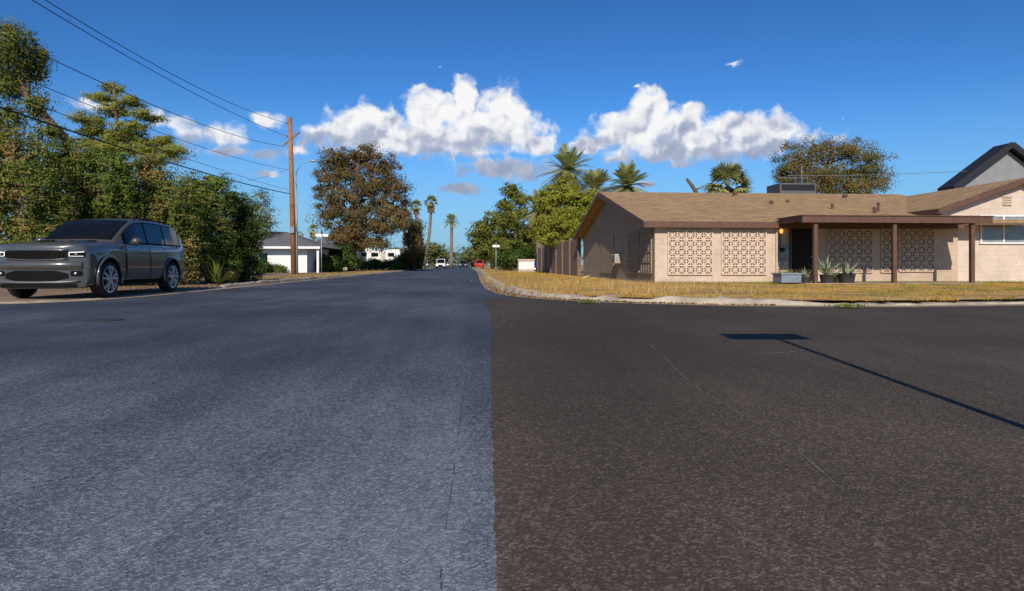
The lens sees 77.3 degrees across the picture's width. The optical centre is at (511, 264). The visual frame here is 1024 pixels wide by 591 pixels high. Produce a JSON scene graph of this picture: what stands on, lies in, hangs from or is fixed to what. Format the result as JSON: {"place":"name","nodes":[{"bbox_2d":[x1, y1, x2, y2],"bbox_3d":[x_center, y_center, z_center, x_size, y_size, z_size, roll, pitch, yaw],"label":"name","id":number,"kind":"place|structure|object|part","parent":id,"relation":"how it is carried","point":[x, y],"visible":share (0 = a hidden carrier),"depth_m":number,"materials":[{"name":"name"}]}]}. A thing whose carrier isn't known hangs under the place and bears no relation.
{"place":"outdoors","nodes":[
{"label":"outdoors","id":0,"kind":"place"},
{"bbox_2d":[0,266,432,301],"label":"verge","id":1,"kind":"structure","parent":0,"point":[42,294],"depth_m":17.27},
{"bbox_2d":[0,13,83,205],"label":"eucalyptus tree","id":2,"kind":"object","parent":1,"relation":"on","point":[30,64],"visible":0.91,"depth_m":23.78,"materials":[{"name":"green plant"}]},
{"bbox_2d":[0,118,89,244],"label":"shrub","id":3,"kind":"object","parent":1,"relation":"on","point":[22,176],"visible":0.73,"depth_m":19.13,"materials":[{"name":"green plant"}]},
{"bbox_2d":[0,218,184,296],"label":"parked suv","id":4,"kind":"object","parent":1,"relation":"on","point":[103,257],"visible":1,"depth_m":14.39,"materials":[{"name":"grey paint"}]},
{"bbox_3d":[-9.177,-0.766,15.561,0.135,0.526,0.900,0,0,-4],"label":"side window","id":5,"kind":"part","parent":4,"relation":"part of","materials":[{"name":"black glass"}]},
{"bbox_3d":[-9.045,-0.075,15.495,0.082,0.750,1.086,0,0,-4],"label":"door","id":6,"kind":"part","parent":4,"relation":"part of","materials":[{"name":"grey paint"}]},
{"bbox_3d":[-9.246,-0.790,16.518,0.137,0.501,0.860,0,0,-4],"label":"side window","id":7,"kind":"part","parent":4,"relation":"part of","materials":[{"name":"black glass"}]},
{"bbox_3d":[-9.111,-0.075,16.473,0.079,0.750,0.786,0,0,-4],"label":"door","id":8,"kind":"part","parent":4,"relation":"part of","materials":[{"name":"grey paint"}]},
{"bbox_3d":[-9.312,-0.778,17.456,0.136,0.502,0.860,0,0,-4],"label":"side window","id":9,"kind":"part","parent":4,"relation":"part of","materials":[{"name":"black glass"}]},
{"bbox_2d":[34,134,152,284],"bbox_3d":[-14.249,-1.825,21.590,4.249,5.130,3.406,0,0,-4],"label":"shrub","id":10,"kind":"object","parent":1,"relation":"on","point":[101,196],"visible":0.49,"depth_m":21.10,"materials":[{"name":"green plant"}]},
{"bbox_2d":[60,79,197,203],"bbox_3d":[-21.457,-4.950,35.960,7.469,11.362,3.789,0,0,-4],"label":"pine tree","id":11,"kind":"object","parent":1,"relation":"on","point":[130,130],"visible":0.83,"depth_m":35.66,"materials":[{"name":"green plant"}]},
{"bbox_2d":[113,147,216,284],"bbox_3d":[-12.716,-1.770,22.900,4.197,5.054,3.181,0,0,-4],"label":"shrub","id":12,"kind":"object","parent":1,"relation":"on","point":[166,206],"visible":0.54,"depth_m":22.62,"materials":[{"name":"green plant"}]},
{"bbox_2d":[177,168,249,282],"bbox_3d":[-12.305,-1.577,25.532,3.832,4.658,2.817,0,0,31],"label":"shrub","id":13,"kind":"object","parent":1,"relation":"on","point":[214,216],"visible":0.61,"depth_m":25.10,"materials":[{"name":"green plant"}]},
{"bbox_2d":[195,257,232,283],"bbox_3d":[-10.827,0.168,23.640,1.455,1.064,1.324,0,0,-4],"label":"agave plant","id":14,"kind":"object","parent":1,"relation":"on","point":[218,278],"visible":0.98,"depth_m":23.38,"materials":[{"name":"green plant"}]},
{"bbox_2d":[214,179,273,281],"bbox_3d":[-11.962,-1.550,27.667,3.066,4.600,2.990,0,0,-22],"label":"shrub","id":15,"kind":"object","parent":1,"relation":"on","point":[245,219],"visible":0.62,"depth_m":27.20,"materials":[{"name":"green plant"}]},
{"bbox_2d":[245,185,282,239],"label":"grey tree","id":16,"kind":"object","parent":1,"relation":"on","point":[264,221],"visible":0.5,"depth_m":62.10,"materials":[{"name":"brown plant"}]},
{"bbox_2d":[258,257,274,272],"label":"shrub","id":17,"kind":"object","parent":1,"relation":"on","point":[265,264],"visible":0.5,"depth_m":56.26,"materials":[{"name":"green plant"}]},
{"bbox_2d":[266,261,289,272],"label":"shrub","id":18,"kind":"object","parent":1,"relation":"on","point":[280,269],"visible":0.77,"depth_m":57.23,"materials":[{"name":"green plant"}]},
{"bbox_2d":[283,117,299,273],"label":"utility pole","id":19,"kind":"object","parent":1,"relation":"on","point":[289,135],"visible":0.98,"depth_m":49.84,"materials":[{"name":"brown wood"}]},
{"bbox_2d":[0,33,279,145],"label":"power line","id":20,"kind":"object","parent":19,"relation":"attached to","point":[120,90],"visible":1,"depth_m":24.34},
{"bbox_2d":[0,91,287,189],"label":"power line","id":21,"kind":"object","parent":19,"relation":"attached to","point":[118,134],"visible":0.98,"depth_m":24.02,"materials":[{"name":"black rubber"}]},
{"bbox_2d":[1,68,287,169],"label":"power line","id":22,"kind":"object","parent":19,"relation":"attached to","point":[118,116],"visible":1,"depth_m":24.15,"materials":[{"name":"black rubber"}]},
{"bbox_2d":[0,106,289,193],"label":"power line","id":23,"kind":"object","parent":19,"relation":"attached to","point":[115,145],"visible":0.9,"depth_m":23.51,"materials":[{"name":"black rubber"}]},
{"bbox_2d":[32,0,285,135],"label":"power line","id":24,"kind":"object","parent":19,"relation":"attached to","point":[138,62],"visible":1,"depth_m":25.84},
{"bbox_2d":[45,0,285,122],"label":"power line","id":25,"kind":"object","parent":19,"relation":"attached to","point":[147,60],"visible":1,"depth_m":26.59,"materials":[{"name":"black rubber"}]},
{"bbox_2d":[259,232,338,272],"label":"white house","id":26,"kind":"structure","parent":1,"relation":"on","point":[277,249],"depth_m":58.81,"materials":[{"name":"paint"}]},
{"bbox_2d":[260,253,266,260],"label":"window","id":27,"kind":"structure","parent":26,"relation":"in","point":[264,255],"depth_m":58.54,"materials":[{"name":"black glass"}]},
{"bbox_2d":[295,160,316,273],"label":"street lamp","id":28,"kind":"object","parent":1,"relation":"on","point":[297,217],"visible":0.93,"depth_m":48.45,"materials":[{"name":"grey metal"}]},
{"bbox_2d":[307,224,317,239],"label":"palm tree","id":29,"kind":"object","parent":1,"relation":"on","point":[312,232],"visible":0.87,"depth_m":99.72,"materials":[{"name":"green plant"}]},
{"bbox_2d":[315,231,327,273],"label":"street sign","id":30,"kind":"object","parent":1,"relation":"on","point":[321,234],"visible":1,"depth_m":49.97,"materials":[{"name":"white metal"}]},
{"bbox_2d":[314,253,349,271],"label":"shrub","id":31,"kind":"object","parent":1,"relation":"on","point":[330,263],"visible":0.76,"depth_m":62.22,"materials":[{"name":"green plant"}]},
{"bbox_2d":[327,240,363,270],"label":"tree","id":32,"kind":"object","parent":1,"relation":"on","point":[350,256],"visible":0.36,"depth_m":68.58,"materials":[{"name":"green plant"}]},
{"bbox_2d":[302,140,419,270],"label":"tree","id":33,"kind":"object","parent":1,"relation":"on","point":[357,226],"visible":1,"depth_m":71.35,"materials":[{"name":"plant"}]},
{"bbox_2d":[356,257,382,269],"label":"hedge","id":34,"kind":"object","parent":1,"relation":"on","point":[371,264],"visible":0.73,"depth_m":83.65,"materials":[{"name":"green plant"}]},
{"bbox_2d":[360,248,401,268],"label":"camper trailer","id":35,"kind":"object","parent":1,"relation":"on","point":[386,255],"visible":0.48,"depth_m":100.26,"materials":[{"name":"white paint"}]},
{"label":"door","id":36,"kind":"part","parent":35,"relation":"part of","materials":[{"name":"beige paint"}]},
{"bbox_2d":[375,257,406,269],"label":"hedge","id":37,"kind":"object","parent":1,"relation":"on","point":[396,264],"visible":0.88,"depth_m":83.73,"materials":[{"name":"green plant"}]},
{"bbox_2d":[403,207,411,251],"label":"palm tree","id":38,"kind":"object","parent":1,"relation":"on","point":[404,226],"visible":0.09,"depth_m":94.81,"materials":[{"name":"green plant"}]},
{"bbox_2d":[390,252,429,269],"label":"shrub","id":39,"kind":"object","parent":1,"relation":"on","point":[420,265],"visible":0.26,"depth_m":85.83,"materials":[{"name":"green plant"}]},
{"bbox_2d":[410,198,422,220],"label":"palm tree","id":40,"kind":"object","parent":1,"relation":"on","point":[416,208],"visible":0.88,"depth_m":129.53,"materials":[{"name":"green plant"}]},
{"bbox_2d":[423,241,449,266],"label":"tree","id":41,"kind":"object","parent":1,"relation":"on","point":[436,251],"visible":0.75,"depth_m":173.18,"materials":[{"name":"green plant"}]},
{"bbox_2d":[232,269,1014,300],"bbox_3d":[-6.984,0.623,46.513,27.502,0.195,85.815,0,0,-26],"label":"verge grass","id":42,"kind":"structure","parent":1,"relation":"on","point":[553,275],"depth_m":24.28,"materials":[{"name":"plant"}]},
{"bbox_2d":[0,266,509,590],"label":"road","id":43,"kind":"structure","parent":0,"point":[298,436],"depth_m":2.75,"materials":[{"name":"grey asphalt"}]},
{"bbox_2d":[85,318,123,321],"bbox_3d":[-5.500,0.743,8.649,0.440,0.010,0.440,0,0,-4],"label":"manhole cover","id":44,"kind":"object","parent":43,"relation":"on","point":[104,319],"visible":1,"depth_m":8.63,"materials":[{"name":"metal"}]},
{"bbox_2d":[0,266,448,302],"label":"kerb","id":45,"kind":"structure","parent":43,"relation":"on","point":[259,282],"depth_m":22.50,"materials":[{"name":"concrete"}]},
{"bbox_2d":[0,266,449,303],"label":"gutter","id":46,"kind":"object","parent":43,"relation":"on","point":[178,292],"visible":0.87,"depth_m":16.42,"materials":[{"name":"concrete"}]},
{"bbox_2d":[51,271,775,305],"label":"fallen leaves","id":47,"kind":"object","parent":43,"relation":"on","point":[488,285],"visible":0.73,"depth_m":16.68,"materials":[{"name":"brown plant"}]},
{"bbox_2d":[397,216,430,269],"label":"conifer tree","id":48,"kind":"object","parent":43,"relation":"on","point":[414,253],"visible":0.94,"depth_m":83.72,"materials":[{"name":"green plant"}]},
{"bbox_2d":[436,259,445,268],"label":"car","id":49,"kind":"object","parent":43,"relation":"on","point":[440,263],"visible":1,"depth_m":120.64,"materials":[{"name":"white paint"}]},
{"bbox_2d":[443,213,459,267],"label":"palm tree","id":50,"kind":"object","parent":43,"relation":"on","point":[451,217],"visible":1,"depth_m":149.70,"materials":[{"name":"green plant"}]},
{"bbox_2d":[440,365,468,587],"bbox_3d":[-0.251,0.747,3.163,0.015,0.001,3.375,0,0,-3],"label":"pavement crack","id":51,"kind":"object","parent":43,"relation":"on","point":[451,487],"visible":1,"depth_m":2.14,"materials":[{"name":"black asphalt"}]},
{"bbox_2d":[459,261,466,267],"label":"car","id":52,"kind":"object","parent":43,"relation":"on","point":[462,263],"visible":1,"depth_m":158.43,"materials":[{"name":"grey metal"}]},
{"bbox_2d":[474,260,483,267],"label":"car","id":53,"kind":"object","parent":43,"relation":"on","point":[477,263],"visible":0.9,"depth_m":122.77,"materials":[{"name":"red paint"}]},
{"bbox_2d":[470,266,1023,306],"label":"gutter","id":54,"kind":"object","parent":43,"relation":"on","point":[482,278],"visible":0.66,"depth_m":11.64,"materials":[{"name":"concrete"}]},
{"bbox_2d":[319,235,366,269],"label":"grey house","id":55,"kind":"structure","parent":0,"point":[324,240],"depth_m":97.92,"materials":[{"name":"beige paint"}]},
{"bbox_2d":[0,0,1023,264],"label":"sky","id":56,"kind":"structure","parent":0,"point":[474,97],"materials":[{"name":"blue"}]},
{"bbox_2d":[475,266,1023,299],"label":"lawn","id":57,"kind":"structure","parent":0,"point":[816,292],"depth_m":16.28,"materials":[{"name":"plant"}]},
{"bbox_2d":[455,244,486,266],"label":"tree","id":58,"kind":"object","parent":57,"relation":"on","point":[466,255],"visible":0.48,"depth_m":177.11,"materials":[{"name":"green plant"}]},
{"bbox_2d":[465,206,509,268],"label":"tree","id":59,"kind":"object","parent":57,"relation":"on","point":[479,238],"visible":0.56,"depth_m":99.54,"materials":[{"name":"green plant"}]},
{"bbox_2d":[487,181,535,269],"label":"conifer tree","id":60,"kind":"object","parent":57,"relation":"on","point":[509,221],"visible":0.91,"depth_m":83.76,"materials":[{"name":"green plant"}]},
{"bbox_2d":[491,246,534,270],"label":"bush","id":61,"kind":"object","parent":57,"relation":"on","point":[508,260],"visible":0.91,"depth_m":69.81,"materials":[{"name":"green plant"}]},
{"bbox_2d":[517,259,534,271],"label":"utility box","id":62,"kind":"object","parent":57,"relation":"on","point":[526,265],"visible":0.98,"depth_m":56.48,"materials":[{"name":"beige paint"}]},
{"bbox_2d":[519,262,533,268],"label":"door","id":63,"kind":"structure","parent":62,"relation":"in","point":[522,265],"depth_m":56.47,"materials":[{"name":"white paint"}]},
{"bbox_2d":[516,189,545,252],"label":"tree","id":64,"kind":"object","parent":57,"relation":"on","point":[539,244],"visible":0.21,"depth_m":61.71,"materials":[{"name":"green plant"}]},
{"bbox_2d":[520,225,549,253],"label":"tree","id":65,"kind":"object","parent":57,"relation":"on","point":[529,239],"visible":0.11,"depth_m":87.88,"materials":[{"name":"green plant"}]},
{"bbox_2d":[534,253,536,271],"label":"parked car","id":66,"kind":"object","parent":57,"relation":"on","point":[535,257],"visible":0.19,"depth_m":60.43,"materials":[{"name":"blue metal"}]},
{"bbox_2d":[537,238,580,275],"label":"wood fence","id":67,"kind":"object","parent":57,"relation":"on","point":[563,257],"visible":0.83,"depth_m":43.54,"materials":[{"name":"brown wood"}]},
{"bbox_2d":[523,174,595,273],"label":"tree","id":68,"kind":"object","parent":57,"relation":"on","point":[553,223],"visible":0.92,"depth_m":46.58,"materials":[{"name":"green plant"}]},
{"bbox_2d":[535,143,594,226],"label":"palm tree","id":69,"kind":"object","parent":57,"relation":"on","point":[566,158],"visible":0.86,"depth_m":51.32,"materials":[{"name":"green plant"}]},
{"bbox_2d":[575,168,615,201],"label":"palm tree","id":70,"kind":"object","parent":57,"relation":"on","point":[595,179],"visible":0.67,"depth_m":49.48,"materials":[{"name":"green plant"}]},
{"bbox_2d":[596,161,653,194],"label":"palm tree","id":71,"kind":"object","parent":57,"relation":"on","point":[626,174],"visible":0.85,"depth_m":45.46,"materials":[{"name":"green plant"}]},
{"bbox_2d":[504,276,800,295],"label":"tall dry grass","id":72,"kind":"structure","parent":57,"relation":"on","point":[663,285],"depth_m":16.84,"materials":[{"name":"plant"}]},
{"bbox_2d":[685,178,701,192],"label":"dead tree","id":73,"kind":"object","parent":57,"relation":"on","point":[692,186],"visible":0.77,"depth_m":43.91,"materials":[{"name":"brown wood"}]},
{"bbox_2d":[700,160,753,192],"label":"palm tree","id":74,"kind":"object","parent":57,"relation":"on","point":[725,173],"visible":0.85,"depth_m":42.40,"materials":[{"name":"green plant"}]},
{"bbox_2d":[771,268,802,282],"bbox_3d":[9.400,0.363,21.880,0.758,0.499,0.710,0,0,-4],"label":"planter","id":75,"kind":"object","parent":57,"relation":"on","point":[788,276],"visible":1,"depth_m":21.57,"materials":[{"name":"grey concrete"}]},
{"bbox_2d":[569,280,1023,292],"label":"green grass","id":76,"kind":"structure","parent":57,"relation":"on","point":[899,283],"depth_m":21.91,"materials":[{"name":"green plant"}]},
{"bbox_2d":[765,129,901,193],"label":"olive tree","id":77,"kind":"object","parent":57,"relation":"on","point":[870,168],"visible":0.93,"depth_m":49.28,"materials":[{"name":"green plant"}]},
{"bbox_2d":[484,296,1023,590],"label":"side street","id":78,"kind":"structure","parent":0,"point":[627,456],"depth_m":2.61,"materials":[{"name":"grey asphalt"}]},
{"bbox_2d":[578,299,599,302],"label":"weed","id":79,"kind":"object","parent":78,"relation":"on","point":[587,301],"visible":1,"depth_m":12.08,"materials":[{"name":"green plant"}]},
{"bbox_2d":[651,345,839,487],"bbox_3d":[1.167,0.744,4.068,0.090,0.001,3.872,0,0,2],"label":"pavement crack","id":80,"kind":"object","parent":78,"relation":"on","point":[813,464],"visible":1,"depth_m":2.69,"materials":[{"name":"black asphalt"}]},
{"bbox_2d":[757,350,803,353],"bbox_3d":[2.296,0.744,5.442,0.519,0.001,0.062,0,0,-23],"label":"pavement scuff","id":81,"kind":"object","parent":78,"relation":"on","point":[780,352],"visible":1,"depth_m":5.42,"materials":[{"name":"grey asphalt"}]},
{"bbox_2d":[822,302,878,306],"bbox_3d":[5.817,0.683,10.997,0.932,0.074,0.395,0,0,-4],"label":"weed","id":82,"kind":"object","parent":78,"relation":"on","point":[851,305],"visible":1,"depth_m":10.94,"materials":[{"name":"green plant"}]},
{"bbox_2d":[573,166,1023,283],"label":"brick house","id":83,"kind":"structure","parent":0,"point":[972,234],"depth_m":23.95,"materials":[{"name":"brown"}]},
{"bbox_2d":[792,228,811,280],"bbox_3d":[10.721,-0.387,23.598,0.841,1.994,0.096,0,0,-4],"label":"door","id":84,"kind":"structure","parent":83,"relation":"in","point":[801,237],"depth_m":23.62,"materials":[{"name":"grey metal"}]},
{"bbox_2d":[801,266,811,282],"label":"potted plant","id":85,"kind":"object","parent":83,"relation":"on","point":[805,278],"visible":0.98,"depth_m":21.59,"materials":[{"name":"green plant"}]},
{"bbox_2d":[810,257,841,282],"bbox_3d":[10.744,0.107,21.688,1.069,1.013,1.034,0,0,-22],"label":"potted plant","id":86,"kind":"object","parent":83,"relation":"on","point":[826,276],"visible":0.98,"depth_m":21.48,"materials":[{"name":"green plant"}]},
{"bbox_2d":[830,270,839,282],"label":"potted plant","id":87,"kind":"object","parent":83,"relation":"on","point":[836,279],"visible":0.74,"depth_m":21.87,"materials":[{"name":"green plant"}]},
{"bbox_2d":[833,261,859,282],"bbox_3d":[11.266,0.211,21.709,1.032,0.805,1.061,0,0,41],"label":"potted plant","id":88,"kind":"object","parent":83,"relation":"on","point":[846,277],"visible":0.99,"depth_m":21.57,"materials":[{"name":"green plant"}]},
{"bbox_2d":[788,171,965,175],"bbox_3d":[21.183,-5.126,35.642,17.144,1.484,0.495,0,0,-30],"label":"power line","id":89,"kind":"object","parent":83,"relation":"attached to","point":[875,174],"visible":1,"depth_m":33.23,"materials":[{"name":"grey metal"}]},
{"bbox_2d":[979,215,1023,243],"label":"window","id":90,"kind":"structure","parent":83,"relation":"in","point":[989,234],"depth_m":24.30,"materials":[{"name":"white glass"}]},
{"bbox_2d":[861,297,1023,302],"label":"driveway apron","id":91,"kind":"object","parent":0,"point":[965,300],"visible":0.67,"depth_m":12.18,"materials":[{"name":"concrete"}]},
{"bbox_2d":[937,142,1023,190],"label":"neighbour house","id":92,"kind":"structure","parent":0,"point":[1003,162],"depth_m":42.32,"materials":[{"name":"grey paint"}]},
{"label":"ground","id":93,"kind":"structure","parent":0,"visible":0},
{"bbox_2d":[422,195,437,267],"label":"palm tree","id":94,"kind":"object","parent":93,"relation":"on","point":[430,206],"visible":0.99,"depth_m":119.72,"materials":[{"name":"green plant"}]},
{"bbox_2d":[315,238,582,266],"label":"distant trees","id":95,"kind":"object","parent":93,"relation":"on","point":[454,256],"visible":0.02,"depth_m":324.65,"materials":[{"name":"green plant"}]},
{"bbox_2d":[472,267,1023,305],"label":"kerb","id":96,"kind":"structure","parent":93,"relation":"on","point":[705,300],"depth_m":12.09,"materials":[{"name":"concrete"}]}
]}

